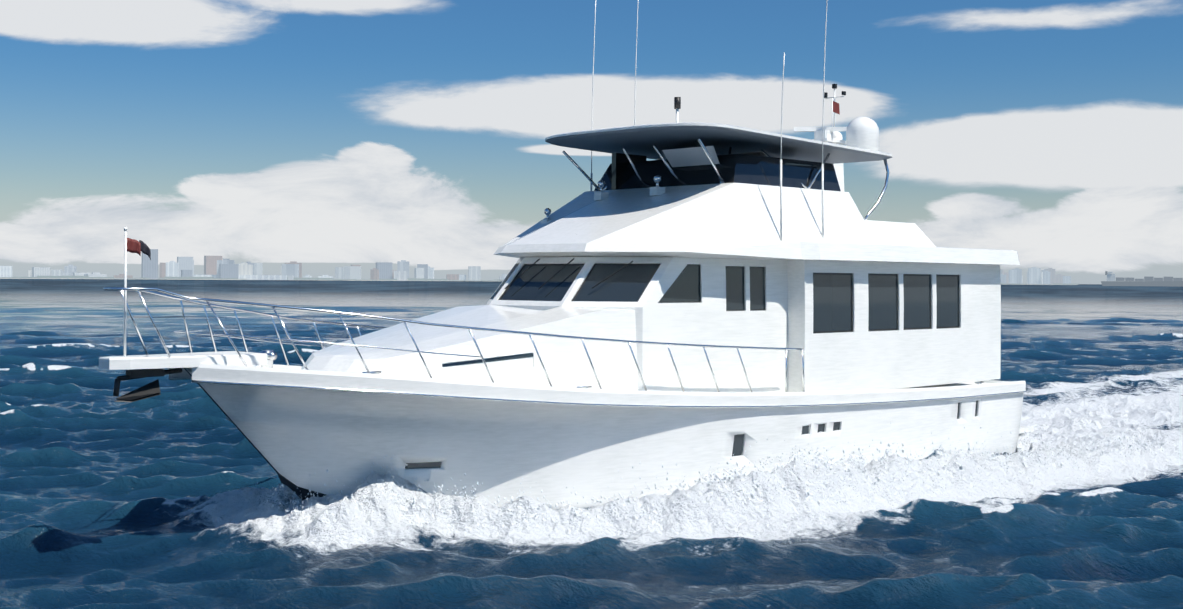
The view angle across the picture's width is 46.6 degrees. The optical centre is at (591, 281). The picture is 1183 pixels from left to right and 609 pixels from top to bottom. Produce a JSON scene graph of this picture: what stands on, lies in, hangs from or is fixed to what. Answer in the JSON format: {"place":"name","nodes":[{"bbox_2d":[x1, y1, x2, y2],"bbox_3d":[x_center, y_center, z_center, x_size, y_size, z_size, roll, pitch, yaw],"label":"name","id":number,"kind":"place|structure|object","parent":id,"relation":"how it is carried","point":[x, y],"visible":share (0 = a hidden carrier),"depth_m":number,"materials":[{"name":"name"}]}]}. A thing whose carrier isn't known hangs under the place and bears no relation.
{"place":"outdoors","nodes":[
{"label":"outdoors","id":0,"kind":"place"},
{"bbox_2d":[99,351,267,369],"bbox_3d":[-5.876,1.133,19.596,2.259,0.160,1.000,0,0,-45],"label":"bow pulpit","id":1,"kind":"object","parent":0,"point":[175,360],"visible":0.98,"depth_m":19.27,"materials":[{"name":"white plastic"}]},
{"bbox_2d":[124,227,127,356],"bbox_3d":[-6.459,0.149,19.012,0.055,1.800,0.055,0,0,23],"label":"jackstaff","id":2,"kind":"object","parent":1,"relation":"on","point":[125,266],"visible":1,"depth_m":19.00,"materials":[{"name":"white metal"}]},
{"bbox_2d":[127,238,140,255],"bbox_3d":[-6.368,-0.472,19.067,0.200,0.259,0.047,0,0,-20],"label":"burgee","id":3,"kind":"object","parent":2,"relation":"attached to","point":[133,245],"visible":0.98,"depth_m":19.08,"materials":[{"name":"red fabric"}]},
{"bbox_2d":[139,240,150,259],"bbox_3d":[-6.231,-0.431,19.151,0.156,0.278,0.044,0,0,-12],"label":"burgee tail","id":4,"kind":"object","parent":3,"relation":"attached to","point":[145,248],"visible":0.81,"depth_m":19.15},
{"bbox_2d":[113,368,181,401],"bbox_3d":[-6.228,1.458,19.275,0.480,0.445,0.955,0,0,68],"label":"anchor","id":5,"kind":"object","parent":1,"relation":"attached to","point":[151,389],"visible":1,"depth_m":19.09,"materials":[{"name":"grey metal"}]},
{"bbox_2d":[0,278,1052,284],"bbox_3d":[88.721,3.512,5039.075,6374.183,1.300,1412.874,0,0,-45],"label":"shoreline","id":6,"kind":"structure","parent":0,"point":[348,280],"depth_m":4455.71,"materials":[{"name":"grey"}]},
{"bbox_2d":[0,276,1077,284],"bbox_3d":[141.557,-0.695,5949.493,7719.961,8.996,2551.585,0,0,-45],"label":"shore land","id":7,"kind":"structure","parent":0,"point":[88,277],"depth_m":4452.88,"materials":[{"name":"grey"}]},
{"bbox_2d":[28,263,393,276],"bbox_3d":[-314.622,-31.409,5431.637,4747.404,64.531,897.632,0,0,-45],"label":"skyline","id":8,"kind":"structure","parent":7,"relation":"on","point":[245,269],"depth_m":4608.45},
{"bbox_2d":[0,261,506,279],"bbox_3d":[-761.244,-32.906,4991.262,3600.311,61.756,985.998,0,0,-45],"label":"skyline","id":9,"kind":"structure","parent":7,"relation":"on","point":[172,268],"depth_m":4596.51},
{"bbox_2d":[32,263,480,280],"bbox_3d":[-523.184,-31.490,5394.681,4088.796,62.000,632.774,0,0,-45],"label":"skyline","id":10,"kind":"structure","parent":7,"relation":"on","point":[354,272],"depth_m":5053.89},
{"bbox_2d":[62,257,501,279],"bbox_3d":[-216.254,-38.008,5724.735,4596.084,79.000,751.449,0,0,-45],"label":"skyline","id":11,"kind":"structure","parent":7,"relation":"on","point":[186,263],"depth_m":4756.95},
{"bbox_2d":[141,249,427,278],"bbox_3d":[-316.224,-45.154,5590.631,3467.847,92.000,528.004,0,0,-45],"label":"skyline","id":12,"kind":"structure","parent":7,"relation":"on","point":[229,269],"depth_m":4537.85},
{"bbox_2d":[114,256,459,279],"bbox_3d":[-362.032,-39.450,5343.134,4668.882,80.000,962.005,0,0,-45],"label":"skyline","id":13,"kind":"structure","parent":7,"relation":"on","point":[210,265],"depth_m":4726.06},
{"bbox_2d":[1000,268,1044,283],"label":"skyline","id":14,"kind":"structure","parent":7,"relation":"on","point":[1019,277],"depth_m":7298.65},
{"bbox_2d":[1000,268,1064,283],"bbox_3d":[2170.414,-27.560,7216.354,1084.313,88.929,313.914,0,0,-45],"label":"skyline","id":15,"kind":"structure","parent":7,"relation":"on","point":[1057,278],"depth_m":7463.63},
{"bbox_2d":[1028,267,1040,283],"bbox_3d":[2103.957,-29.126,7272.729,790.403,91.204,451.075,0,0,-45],"label":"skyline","id":16,"kind":"structure","parent":7,"relation":"on","point":[1034,273],"depth_m":7211.02},
{"bbox_2d":[1027,271,1042,283],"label":"skyline","id":17,"kind":"structure","parent":7,"relation":"on","point":[1041,278],"depth_m":7236.68},
{"bbox_2d":[1009,270,1070,283],"bbox_3d":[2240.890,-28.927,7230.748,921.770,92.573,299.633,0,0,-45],"label":"skyline","id":18,"kind":"structure","parent":7,"relation":"on","point":[1046,277],"depth_m":7180.76},
{"bbox_2d":[0,279,1182,608],"bbox_3d":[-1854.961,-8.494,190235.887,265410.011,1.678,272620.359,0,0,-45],"label":"ocean","id":19,"kind":"structure","parent":0,"point":[106,501],"depth_m":21.49,"materials":[{"name":"liquid"}]},
{"bbox_2d":[184,367,1022,509],"bbox_3d":[1.222,3.159,26.656,20.000,3.882,5.389,0,0,-45],"label":"yacht hull","id":20,"kind":"object","parent":19,"relation":"on","point":[295,437],"visible":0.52,"depth_m":22.11,"materials":[{"name":"white plastic"}]},
{"bbox_2d":[103,287,804,391],"bbox_3d":[-2.250,1.077,23.195,12.459,1.926,5.233,0,0,-45],"label":"bow rail","id":21,"kind":"object","parent":20,"relation":"on","point":[180,297],"visible":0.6,"depth_m":20.66,"materials":[{"name":"silver metal"}]},
{"bbox_2d":[301,305,637,389],"bbox_3d":[-2.438,1.200,23.010,5.150,1.550,4.000,0,0,-45],"label":"foredeck","id":22,"kind":"object","parent":20,"relation":"on","point":[566,362],"visible":0.79,"depth_m":22.36,"materials":[{"name":"white plastic"}]},
{"bbox_2d":[442,353,532,366],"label":"trunk portlights","id":23,"kind":"object","parent":22,"relation":"attached to","point":[491,359],"visible":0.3,"depth_m":21.70,"materials":[{"name":"black glass"}]},
{"bbox_2d":[182,368,986,388],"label":"yacht deck","id":24,"kind":"structure","parent":20,"relation":"on","point":[942,385],"depth_m":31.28,"materials":[{"name":"white plastic"}]},
{"bbox_2d":[169,364,1025,407],"bbox_3d":[1.225,1.871,26.650,20.018,1.335,5.469,0,0,-45],"label":"gunwale","id":25,"kind":"object","parent":20,"relation":"on","point":[285,375],"visible":0.56,"depth_m":21.44,"materials":[{"name":"white plastic"}]},
{"bbox_2d":[167,376,1026,407],"bbox_3d":[1.219,1.983,26.645,20.033,1.092,5.515,0,0,-45],"label":"rub rail","id":26,"kind":"object","parent":25,"relation":"attached to","point":[341,389],"visible":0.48,"depth_m":21.38,"materials":[{"name":"silver metal"}]},
{"bbox_2d":[255,175,982,387],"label":"deck fittings","id":27,"kind":"object","parent":20,"relation":"attached to","point":[272,355],"visible":0.48,"depth_m":22.06,"materials":[{"name":"silver metal"}]},
{"bbox_2d":[405,400,977,468],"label":"portholes","id":28,"kind":"object","parent":20,"relation":"attached to","point":[738,444],"visible":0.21,"depth_m":24.50,"materials":[{"name":"black glass"}]},
{"bbox_2d":[486,257,1000,391],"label":"deck house","id":29,"kind":"structure","parent":20,"relation":"on","point":[860,357],"depth_m":26.02,"materials":[{"name":"white plastic"}]},
{"bbox_2d":[492,264,958,332],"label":"window gaskets","id":30,"kind":"object","parent":29,"relation":"attached to","point":[851,274],"depth_m":26.32,"materials":[{"name":"black rubber"}]},
{"bbox_2d":[493,265,958,331],"bbox_3d":[2.628,0.349,28.034,10.538,1.288,4.915,0,0,-45],"label":"window glass","id":31,"kind":"object","parent":29,"relation":"attached to","point":[832,305],"visible":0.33,"depth_m":25.66,"materials":[{"name":"black glass"}]},
{"bbox_2d":[505,258,632,288],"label":"windshield wipers","id":32,"kind":"object","parent":31,"relation":"on","point":[561,269],"visible":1,"depth_m":24.29,"materials":[{"name":"black metal"}]},
{"bbox_2d":[493,242,1019,264],"bbox_3d":[3.493,-0.570,28.886,12.370,0.335,5.560,0,0,-45],"label":"roof overhang","id":33,"kind":"object","parent":29,"relation":"on","point":[825,251],"visible":0.73,"depth_m":25.35,"materials":[{"name":"white plastic"}]},
{"bbox_2d":[590,0,827,240],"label":"antennas","id":34,"kind":"object","parent":33,"relation":"on","point":[677,115],"visible":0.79,"depth_m":26.30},
{"bbox_2d":[674,97,680,108],"bbox_3d":[1.805,-3.738,28.811,0.140,0.240,0.133,0,0,-45],"label":"navigation light","id":35,"kind":"object","parent":34,"relation":"attached to","point":[677,102],"visible":0.94,"depth_m":28.76,"materials":[{"name":"black plastic"}]},
{"bbox_2d":[503,183,935,246],"bbox_3d":[2.315,-1.229,27.713,8.800,1.172,5.240,0,0,-45],"label":"flybridge","id":36,"kind":"object","parent":33,"relation":"on","point":[727,213],"visible":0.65,"depth_m":25.50,"materials":[{"name":"white plastic"}]},
{"bbox_2d":[540,187,664,223],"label":"deck lights","id":37,"kind":"object","parent":36,"relation":"on","point":[654,191],"visible":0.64,"depth_m":26.80},
{"bbox_2d":[594,154,840,190],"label":"windows","id":38,"kind":"structure","parent":36,"relation":"on","point":[747,169],"depth_m":26.61,"materials":[{"name":"black glass"}]},
{"bbox_2d":[662,146,719,166],"bbox_3d":[1.911,-2.377,26.247,0.250,0.320,1.300,0,0,-45],"label":"panel","id":39,"kind":"object","parent":38,"relation":"on","point":[692,156],"visible":0.8,"depth_m":26.26,"materials":[{"name":"white"}]},
{"bbox_2d":[611,153,813,189],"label":"flybridge smoked panels","id":40,"kind":"object","parent":38,"relation":"attached to","point":[620,161],"visible":0.21,"depth_m":27.64,"materials":[{"name":"black glass"}]},
{"bbox_2d":[562,138,888,219],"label":"hardtop supports","id":41,"kind":"object","parent":36,"relation":"on","point":[720,176],"visible":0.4,"depth_m":27.02,"materials":[{"name":"silver metal"}]},
{"bbox_2d":[545,122,892,163],"bbox_3d":[2.555,-2.702,27.942,6.550,0.280,4.560,0,0,-45],"label":"hardtop","id":42,"kind":"object","parent":41,"relation":"on","point":[642,140],"visible":0.81,"depth_m":26.71,"materials":[{"name":"white metal"}]},
{"bbox_2d":[846,117,878,150],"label":"radar dome","id":43,"kind":"structure","parent":42,"relation":"on","point":[862,132],"depth_m":28.49,"materials":[{"name":"white plastic"}]},
{"bbox_2d":[739,152,764,155],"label":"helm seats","id":44,"kind":"object","parent":36,"relation":"on","point":[757,153],"visible":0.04,"depth_m":27.05,"materials":[{"name":"fabric"}]},
{"bbox_2d":[794,127,846,191],"bbox_3d":[5.255,-2.073,30.626,1.130,2.695,1.145,0,0,-45],"label":"radar mast","id":45,"kind":"object","parent":33,"relation":"on","point":[837,139],"visible":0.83,"depth_m":30.53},
{"bbox_2d":[825,88,843,141],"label":"mast poles","id":46,"kind":"object","parent":45,"relation":"on","point":[834,97],"visible":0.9,"depth_m":30.65,"materials":[{"name":"white metal"}]},
{"bbox_2d":[824,84,845,97],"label":"mast instruments","id":47,"kind":"object","parent":46,"relation":"attached to","point":[833,87],"visible":0.88,"depth_m":30.80,"materials":[{"name":"black plastic"}]},
{"bbox_2d":[833,101,839,114],"bbox_3d":[5.409,-3.835,30.341,0.270,0.280,0.005,0,0,-45],"label":"courtesy flag","id":48,"kind":"object","parent":46,"relation":"attached to","point":[836,109],"visible":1,"depth_m":30.35,"materials":[{"name":"red fabric"}]},
{"bbox_2d":[1019,426,1033,433],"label":"swim platform","id":49,"kind":"structure","parent":20,"relation":"attached to","point":[1025,429],"depth_m":32.55,"materials":[{"name":"white plastic"}]},
{"bbox_2d":[232,413,1167,526],"bbox_3d":[4.249,2.687,25.463,20.890,2.236,5.020,0,0,-33],"label":"bow spray","id":50,"kind":"object","parent":19,"relation":"on","point":[994,455],"visible":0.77,"depth_m":23.39,"materials":[{"name":"white liquid"}]},
{"bbox_2d":[1101,271,1182,286],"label":"freighter hull","id":51,"kind":"object","parent":19,"relation":"on","point":[1147,283],"visible":0.91,"depth_m":3144.03,"materials":[{"name":"grey metal"}]},
{"bbox_2d":[0,0,1182,283],"label":"sky","id":52,"kind":"structure","parent":0,"point":[323,136],"materials":[{"name":"blue"}]},
{"bbox_2d":[1107,272,1114,280],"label":"ship superstructure","id":53,"kind":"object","parent":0,"point":[1110,276],"depth_m":3168.18,"materials":[{"name":"white metal"}]},
{"bbox_2d":[1116,277,1182,280],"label":"shipping containers","id":54,"kind":"object","parent":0,"point":[1151,279],"visible":0.92,"depth_m":3138.33,"materials":[{"name":"grey metal"}]}
]}

